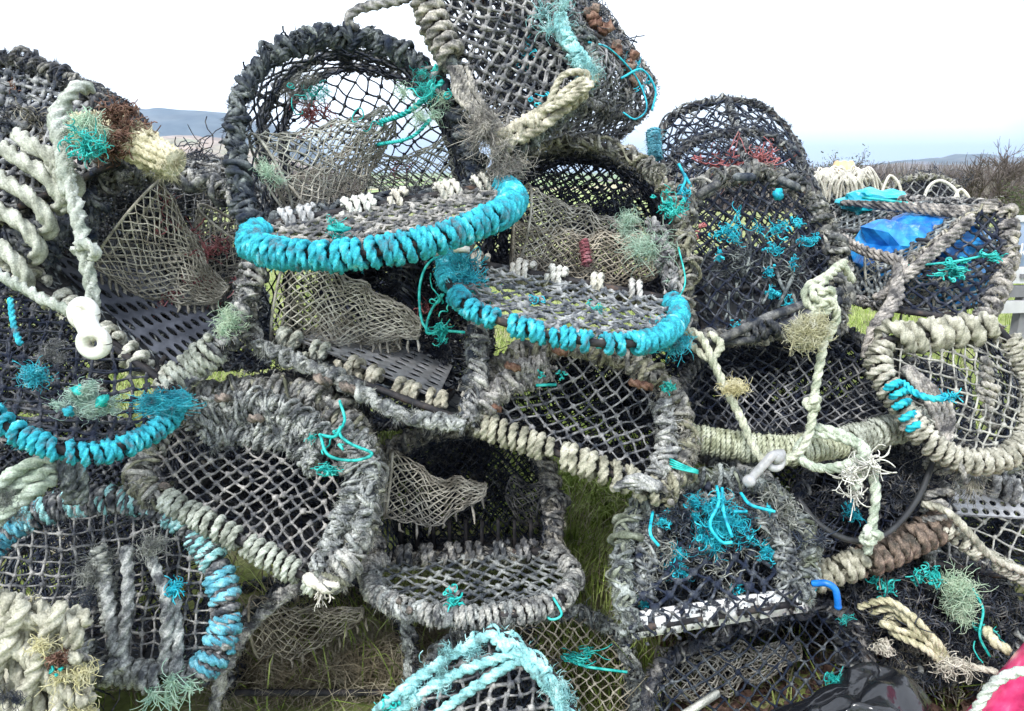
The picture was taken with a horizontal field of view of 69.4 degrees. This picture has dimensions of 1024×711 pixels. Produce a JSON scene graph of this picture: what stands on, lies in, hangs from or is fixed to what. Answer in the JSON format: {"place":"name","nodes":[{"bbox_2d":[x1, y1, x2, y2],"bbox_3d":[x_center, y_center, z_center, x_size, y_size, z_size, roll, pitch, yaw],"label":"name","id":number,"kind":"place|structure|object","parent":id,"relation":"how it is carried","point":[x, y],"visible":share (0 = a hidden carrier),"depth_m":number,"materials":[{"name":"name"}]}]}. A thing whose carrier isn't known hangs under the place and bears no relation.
{"place":"outdoors","nodes":[
{"label":"outdoors","id":0,"kind":"place"},
{"bbox_2d":[2,135,311,173],"bbox_3d":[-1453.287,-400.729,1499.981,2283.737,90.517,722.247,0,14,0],"label":"hills","id":1,"kind":"structure","parent":0,"point":[216,145],"depth_m":1415.55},
{"bbox_2d":[47,108,340,171],"bbox_3d":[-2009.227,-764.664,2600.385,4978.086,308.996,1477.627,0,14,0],"label":"hills","id":2,"kind":"structure","parent":0,"point":[171,122],"depth_m":2419.61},
{"bbox_2d":[0,172,1023,710],"bbox_3d":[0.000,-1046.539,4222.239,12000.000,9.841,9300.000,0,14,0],"label":"ground","id":3,"kind":"structure","parent":0,"point":[124,704],"depth_m":2.12,"materials":[{"name":"green plant"}]},
{"bbox_2d":[0,586,119,710],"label":"lobster pot","id":4,"kind":"object","parent":3,"relation":"on","point":[42,657],"visible":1,"depth_m":1.04,"materials":[{"name":"fabric"}]},
{"bbox_2d":[0,399,170,553],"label":"lobster pot","id":5,"kind":"object","parent":3,"relation":"on","point":[10,456],"visible":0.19,"depth_m":2.16,"materials":[{"name":"fabric"}]},
{"bbox_2d":[0,282,111,416],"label":"lobster pot","id":6,"kind":"object","parent":5,"relation":"on","point":[68,334],"visible":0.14,"depth_m":2.35,"materials":[{"name":"black fabric"}]},
{"bbox_2d":[0,461,245,710],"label":"lobster pot","id":7,"kind":"object","parent":3,"relation":"on","point":[150,655],"visible":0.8,"depth_m":1.30,"materials":[{"name":"grey fabric"}]},
{"bbox_2d":[0,456,89,534],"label":"rope bundle","id":8,"kind":"object","parent":7,"relation":"on","point":[38,477],"visible":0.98,"depth_m":1.21,"materials":[{"name":"beige fabric"}]},
{"bbox_2d":[0,164,371,207],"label":"hedgerow","id":9,"kind":"object","parent":3,"relation":"on","point":[341,190],"visible":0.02,"depth_m":56.88,"materials":[{"name":"brown plant"}]},
{"bbox_2d":[159,427,345,534],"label":"lobster pot","id":10,"kind":"object","parent":3,"relation":"on","point":[195,456],"visible":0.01,"depth_m":2.25,"materials":[{"name":"grey fabric"}]},
{"bbox_2d":[104,245,271,373],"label":"lobster pot","id":11,"kind":"object","parent":10,"relation":"on","point":[243,359],"visible":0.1,"depth_m":2.48,"materials":[{"name":"black fabric"}]},
{"bbox_2d":[0,182,170,283],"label":"lobster pot","id":12,"kind":"object","parent":11,"relation":"on","point":[116,214],"visible":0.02,"depth_m":2.25,"materials":[{"name":"fabric"}]},
{"bbox_2d":[238,574,287,593],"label":"lobster pot","id":13,"kind":"object","parent":3,"relation":"on","point":[245,587],"visible":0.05,"depth_m":1.99,"materials":[{"name":"black fabric"}]},
{"bbox_2d":[206,559,423,710],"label":"lobster pot","id":14,"kind":"object","parent":3,"relation":"on","point":[256,611],"visible":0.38,"depth_m":1.55,"materials":[{"name":"grey fabric"}]},
{"bbox_2d":[119,332,391,610],"bbox_3d":[-0.515,0.220,1.643,0.496,0.497,0.926,-2,14,-10],"label":"lobster pot","id":15,"kind":"object","parent":14,"relation":"on","point":[262,514],"visible":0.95,"depth_m":1.36,"materials":[{"name":"grey fabric"}]},
{"bbox_2d":[0,116,269,468],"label":"lobster pot","id":16,"kind":"object","parent":15,"relation":"on","point":[176,337],"visible":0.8,"depth_m":1.46,"materials":[{"name":"grey fabric"}]},
{"bbox_2d":[0,127,111,294],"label":"rope coil","id":17,"kind":"object","parent":16,"relation":"on","point":[44,235],"visible":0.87,"depth_m":1.31,"materials":[{"name":"beige fabric"}]},
{"bbox_2d":[0,45,152,226],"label":"lobster pot","id":18,"kind":"object","parent":16,"relation":"on","point":[36,72],"visible":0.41,"depth_m":1.43,"materials":[{"name":"fabric"}]},
{"bbox_2d":[0,80,114,315],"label":"hanging rope","id":19,"kind":"object","parent":18,"relation":"hanging from","point":[85,133],"visible":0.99,"depth_m":1.21,"materials":[{"name":"white fabric"}]},
{"bbox_2d":[66,297,111,359],"bbox_3d":[-0.658,-0.043,1.153,0.072,0.098,0.042,0,14,0],"label":"plastic shackle","id":20,"kind":"object","parent":19,"relation":"hanging from","point":[83,314],"visible":1,"depth_m":1.14,"materials":[{"name":"white plastic"}]},
{"bbox_2d":[67,90,188,183],"bbox_3d":[-0.719,-0.387,1.331,0.327,0.169,0.142,7,15,25],"label":"roped bar","id":21,"kind":"object","parent":18,"relation":"attached to","point":[138,144],"visible":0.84,"depth_m":1.29,"materials":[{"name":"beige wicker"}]},
{"bbox_2d":[0,270,191,468],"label":"door","id":22,"kind":"structure","parent":16,"relation":"in","point":[37,441],"depth_m":1.21,"materials":[{"name":"fabric"}]},
{"bbox_2d":[224,184,498,435],"bbox_3d":[-0.307,-0.127,1.740,0.557,0.545,0.944,0,14,0],"label":"lobster pot","id":23,"kind":"object","parent":15,"relation":"on","point":[359,364],"visible":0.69,"depth_m":1.51,"materials":[{"name":"grey fabric"}]},
{"bbox_2d":[218,21,528,274],"bbox_3d":[-0.310,-0.457,1.565,0.570,0.462,1.001,-3,14,-13],"label":"lobster pot","id":24,"kind":"object","parent":23,"relation":"on","point":[260,241],"visible":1,"depth_m":1.43,"materials":[{"name":"grey fabric"}]},
{"bbox_2d":[234,172,528,274],"bbox_3d":[-0.212,-0.239,1.290,0.531,0.170,0.335,-3,14,-14],"label":"door","id":25,"kind":"structure","parent":24,"relation":"in","point":[257,241],"depth_m":1.25,"materials":[{"name":"fabric"}]},
{"bbox_2d":[350,334,466,433],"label":"lobster pot","id":26,"kind":"object","parent":3,"relation":"on","point":[382,422],"visible":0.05,"depth_m":2.52,"materials":[{"name":"black fabric"}]},
{"bbox_2d":[325,259,495,359],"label":"lobster pot","id":27,"kind":"object","parent":26,"relation":"on","point":[347,306],"visible":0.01,"depth_m":2.95,"materials":[{"name":"fabric"}]},
{"bbox_2d":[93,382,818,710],"bbox_3d":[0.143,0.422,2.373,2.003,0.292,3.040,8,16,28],"label":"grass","id":28,"kind":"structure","parent":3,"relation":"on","point":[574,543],"depth_m":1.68,"materials":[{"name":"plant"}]},
{"bbox_2d":[371,620,579,710],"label":"lobster pot","id":29,"kind":"object","parent":3,"relation":"on","point":[491,681],"visible":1,"depth_m":1.20,"materials":[{"name":"teal fabric"}]},
{"bbox_2d":[419,590,645,710],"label":"lobster pot","id":30,"kind":"object","parent":3,"relation":"on","point":[635,672],"visible":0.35,"depth_m":1.51,"materials":[{"name":"fabric"}]},
{"bbox_2d":[357,417,586,633],"bbox_3d":[-0.099,0.357,1.739,0.484,0.524,1.033,0,14,0],"label":"lobster pot","id":31,"kind":"object","parent":30,"relation":"on","point":[448,552],"visible":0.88,"depth_m":1.53,"materials":[{"name":"grey fabric"}]},
{"bbox_2d":[357,537,586,633],"bbox_3d":[-0.081,0.429,1.393,0.448,0.087,0.326,0,14,0],"label":"door","id":32,"kind":"structure","parent":31,"relation":"in","point":[560,557],"depth_m":1.38,"materials":[{"name":"fabric"}]},
{"bbox_2d":[636,594,878,710],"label":"lobster pot","id":33,"kind":"object","parent":3,"relation":"on","point":[684,654],"visible":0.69,"depth_m":1.47,"materials":[{"name":"black fabric"}]},
{"bbox_2d":[605,452,842,646],"bbox_3d":[0.463,0.417,1.628,0.420,0.518,0.835,4,15,16],"label":"lobster pot","id":34,"kind":"object","parent":33,"relation":"on","point":[651,562],"visible":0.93,"depth_m":1.35,"materials":[{"name":"grey fabric"}]},
{"bbox_2d":[455,321,707,507],"bbox_3d":[0.158,0.139,1.726,0.482,0.497,0.848,1,14,6],"label":"lobster pot","id":35,"kind":"object","parent":34,"relation":"on","point":[663,471],"visible":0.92,"depth_m":1.40,"materials":[{"name":"grey fabric"}]},
{"bbox_2d":[418,129,702,366],"bbox_3d":[0.147,-0.298,1.706,0.550,0.432,1.135,2,14,9],"label":"lobster pot","id":36,"kind":"object","parent":35,"relation":"on","point":[563,280],"visible":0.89,"depth_m":1.48,"materials":[{"name":"grey fabric"}]},
{"bbox_2d":[453,246,469,252],"bbox_3d":[-0.093,-0.208,1.369,0.031,0.040,0.034,0,14,0],"label":"plastic fitting","id":37,"kind":"object","parent":36,"relation":"on","point":[465,249],"visible":0.3,"depth_m":1.36,"materials":[{"name":"white plastic"}]},
{"bbox_2d":[408,0,665,191],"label":"lobster pot","id":38,"kind":"object","parent":36,"relation":"on","point":[587,48],"visible":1,"depth_m":1.47,"materials":[{"name":"grey fabric"}]},
{"bbox_2d":[344,0,411,31],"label":"rope tail","id":39,"kind":"object","parent":38,"relation":"attached to","point":[357,9],"visible":1,"depth_m":1.44},
{"bbox_2d":[433,249,690,357],"bbox_3d":[0.091,-0.105,1.364,0.497,0.158,0.368,0,14,0],"label":"door","id":40,"kind":"structure","parent":36,"relation":"in","point":[660,335],"depth_m":1.33,"materials":[{"name":"fabric"}]},
{"bbox_2d":[811,579,841,609],"bbox_3d":[0.565,0.428,1.330,0.055,0.053,0.015,8,16,28],"label":"plastic hook","id":41,"kind":"object","parent":34,"relation":"attached to","point":[833,587],"visible":1,"depth_m":1.32,"materials":[{"name":"blue plastic"}]},
{"bbox_2d":[624,161,1016,197],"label":"hedgerow","id":42,"kind":"object","parent":3,"relation":"on","point":[677,183],"visible":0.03,"depth_m":124.22,"materials":[{"name":"brown plant"}]},
{"bbox_2d":[653,563,999,710],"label":"leaf litter","id":43,"kind":"object","parent":3,"relation":"on","point":[965,704],"visible":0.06,"depth_m":1.61,"materials":[{"name":"brown plant"}]},
{"bbox_2d":[750,441,918,520],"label":"lobster pot","id":44,"kind":"object","parent":3,"relation":"on","point":[794,472],"visible":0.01,"depth_m":2.34,"materials":[{"name":"black fabric"}]},
{"bbox_2d":[606,328,769,431],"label":"lobster pot","id":45,"kind":"object","parent":44,"relation":"on","point":[670,365],"visible":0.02,"depth_m":2.40,"materials":[{"name":"black fabric"}]},
{"bbox_2d":[677,242,844,362],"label":"lobster pot","id":46,"kind":"object","parent":44,"relation":"on","point":[757,245],"visible":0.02,"depth_m":2.72,"materials":[{"name":"black fabric"}]},
{"bbox_2d":[792,161,886,228],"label":"lobster pot","id":47,"kind":"object","parent":46,"relation":"on","point":[832,204],"visible":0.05,"depth_m":2.97,"materials":[{"name":"fabric"}]},
{"bbox_2d":[833,160,854,178],"bbox_3d":[1.275,-0.713,2.850,0.085,0.074,0.073,0,14,0],"label":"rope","id":48,"kind":"object","parent":47,"relation":"on","point":[847,165],"visible":0.3,"depth_m":2.82,"materials":[{"name":"beige fabric"}]},
{"bbox_2d":[886,159,973,204],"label":"lobster pot","id":49,"kind":"object","parent":47,"relation":"on","point":[919,182],"visible":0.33,"depth_m":3.16,"materials":[{"name":"fabric"}]},
{"bbox_2d":[814,165,881,202],"bbox_3d":[1.219,-0.634,2.734,0.324,0.140,0.036,0,14,0],"label":"line coil","id":50,"kind":"object","parent":46,"relation":"on","point":[830,176],"visible":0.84,"depth_m":2.72,"materials":[{"name":"white fabric"}]},
{"bbox_2d":[771,662,931,710],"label":"bin bag","id":51,"kind":"object","parent":3,"relation":"on","point":[868,686],"visible":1,"depth_m":1.27,"materials":[{"name":"black plastic"}]},
{"bbox_2d":[692,160,1023,211],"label":"hedgerow","id":52,"kind":"object","parent":3,"relation":"on","point":[986,190],"visible":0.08,"depth_m":42.81,"materials":[{"name":"plant"}]},
{"bbox_2d":[813,143,904,205],"bbox_3d":[8.394,-4.099,18.234,2.535,2.199,1.748,0,14,0],"label":"bare tree","id":53,"kind":"object","parent":3,"relation":"on","point":[858,164],"visible":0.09,"depth_m":18.26,"materials":[{"name":"plant"}]},
{"bbox_2d":[853,355,979,444],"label":"lobster pot","id":54,"kind":"object","parent":3,"relation":"on","point":[951,382],"visible":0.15,"depth_m":2.66,"materials":[{"name":"fabric"}]},
{"bbox_2d":[824,542,1023,705],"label":"lobster pot","id":55,"kind":"object","parent":3,"relation":"on","point":[946,655],"visible":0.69,"depth_m":1.48,"materials":[{"name":"black fabric"}]},
{"bbox_2d":[780,441,967,613],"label":"lobster pot","id":56,"kind":"object","parent":55,"relation":"on","point":[910,535],"visible":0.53,"depth_m":1.50,"materials":[{"name":"black fabric"}]},
{"bbox_2d":[675,326,935,466],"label":"lobster pot","id":57,"kind":"object","parent":56,"relation":"on","point":[780,422],"visible":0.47,"depth_m":1.58,"materials":[{"name":"beige fabric"}]},
{"bbox_2d":[684,326,763,461],"bbox_3d":[0.406,0.073,1.415,0.062,0.241,0.206,-11,18,-38],"label":"knotted rope","id":58,"kind":"object","parent":57,"relation":"attached to","point":[729,389],"visible":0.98,"depth_m":1.40,"materials":[{"name":"beige fabric"}]},
{"bbox_2d":[645,92,860,352],"bbox_3d":[0.574,-0.356,1.750,0.524,0.582,0.758,0,14,0],"label":"lobster pot","id":59,"kind":"object","parent":57,"relation":"on","point":[749,294],"visible":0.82,"depth_m":1.59,"materials":[{"name":"black fabric"}]},
{"bbox_2d":[772,259,855,465],"bbox_3d":[0.566,0.010,1.411,0.104,0.373,0.244,9,16,31],"label":"knotted rope","id":60,"kind":"object","parent":57,"relation":"attached to","point":[819,301],"visible":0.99,"depth_m":1.35,"materials":[{"name":"beige fabric"}]},
{"bbox_2d":[742,449,785,487],"bbox_3d":[0.464,0.207,1.361,0.082,0.070,0.028,-3,14,-10],"label":"plastic shackle","id":61,"kind":"object","parent":60,"relation":"hanging from","point":[777,456],"visible":1,"depth_m":1.35,"materials":[{"name":"white plastic"}]},
{"bbox_2d":[792,423,896,555],"bbox_3d":[0.606,0.252,1.371,0.175,0.236,0.090,5,15,19],"label":"knotted rope","id":62,"kind":"object","parent":60,"relation":"hanging from","point":[858,466],"visible":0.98,"depth_m":1.36,"materials":[{"name":"beige fabric"}]},
{"bbox_2d":[862,311,1023,513],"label":"lobster pot","id":63,"kind":"object","parent":56,"relation":"on","point":[982,334],"visible":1,"depth_m":1.44,"materials":[{"name":"beige fabric"}]},
{"bbox_2d":[797,193,1022,358],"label":"lobster pot","id":64,"kind":"object","parent":63,"relation":"on","point":[886,298],"visible":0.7,"depth_m":1.68,"materials":[{"name":"grey fabric"}]},
{"bbox_2d":[834,187,905,215],"bbox_3d":[1.085,-0.456,2.202,0.236,0.090,0.179,0,14,0],"label":"plastic bag","id":65,"kind":"object","parent":64,"relation":"in","point":[892,194],"visible":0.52,"depth_m":2.17,"materials":[{"name":"teal plastic"}]},
{"bbox_2d":[847,213,997,309],"bbox_3d":[1.058,-0.242,1.885,0.417,0.253,0.296,0,14,0],"label":"plastic bag","id":66,"kind":"object","parent":64,"relation":"in","point":[900,231],"visible":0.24,"depth_m":1.80,"materials":[{"name":"blue plastic"}]},
{"bbox_2d":[923,179,959,198],"bbox_3d":[1.332,-0.500,2.299,0.125,0.094,0.031,0,14,0],"label":"line loop","id":67,"kind":"object","parent":64,"relation":"on","point":[950,185],"visible":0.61,"depth_m":2.30,"materials":[{"name":"white fabric"}]},
{"bbox_2d":[954,188,970,197],"bbox_3d":[1.395,-0.474,2.299,0.082,0.094,0.031,0,14,0],"label":"line loop","id":68,"kind":"object","parent":67,"relation":"attached to","point":[964,191],"visible":0.35,"depth_m":2.30,"materials":[{"name":"white fabric"}]},
{"bbox_2d":[919,439,1023,587],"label":"lobster pot","id":69,"kind":"object","parent":55,"relation":"on","point":[1007,487],"visible":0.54,"depth_m":1.54,"materials":[{"name":"fabric"}]},
{"bbox_2d":[947,165,995,197],"bbox_3d":[9.714,-3.391,16.385,1.880,1.584,1.595,0,14,0],"label":"bare tree","id":70,"kind":"object","parent":3,"relation":"on","point":[968,179],"visible":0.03,"depth_m":16.11,"materials":[{"name":"brown plant"}]},
{"bbox_2d":[946,138,1023,229],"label":"bare tree","id":71,"kind":"object","parent":3,"relation":"on","point":[999,176],"visible":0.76,"depth_m":14.20,"materials":[{"name":"brown plant"}]},
{"bbox_2d":[966,643,1023,710],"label":"buoy","id":72,"kind":"object","parent":3,"relation":"on","point":[1003,689],"visible":1,"depth_m":1.22,"materials":[{"name":"pink plastic"}]},
{"bbox_2d":[988,203,1023,230],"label":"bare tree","id":73,"kind":"object","parent":3,"relation":"on","point":[1017,214],"visible":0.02,"depth_m":9.68,"materials":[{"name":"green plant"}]},
{"bbox_2d":[1000,180,1023,214],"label":"bare tree","id":74,"kind":"object","parent":3,"relation":"on","point":[1018,199],"visible":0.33,"depth_m":11.89,"materials":[{"name":"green plant"}]},
{"bbox_2d":[1001,266,1023,347],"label":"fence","id":75,"kind":"object","parent":3,"relation":"on","point":[1015,307],"visible":0.28,"depth_m":2.96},
{"bbox_2d":[0,0,1023,171],"label":"sky","id":76,"kind":"structure","parent":0,"point":[899,79],"materials":[{"name":"white"}]},
{"bbox_2d":[682,689,720,710],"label":"wooden stake","id":77,"kind":"object","parent":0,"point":[704,701],"visible":1,"depth_m":1.34,"materials":[{"name":"white wood"}]},
{"bbox_2d":[598,163,1023,181],"bbox_3d":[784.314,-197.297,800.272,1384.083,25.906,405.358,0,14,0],"label":"hills","id":78,"kind":"structure","parent":0,"point":[919,165],"depth_m":754.86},
{"bbox_2d":[677,154,1022,175],"bbox_3d":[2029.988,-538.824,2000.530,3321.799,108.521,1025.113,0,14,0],"label":"hills","id":79,"kind":"structure","parent":0,"point":[957,158],"depth_m":1905.45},
{"bbox_2d":[881,174,902,190],"bbox_3d":[1.280,-0.561,2.499,0.089,0.101,0.033,0,14,0],"label":"line loop","id":80,"kind":"object","parent":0,"point":[896,180],"visible":0.59,"depth_m":2.50,"materials":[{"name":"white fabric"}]}
]}

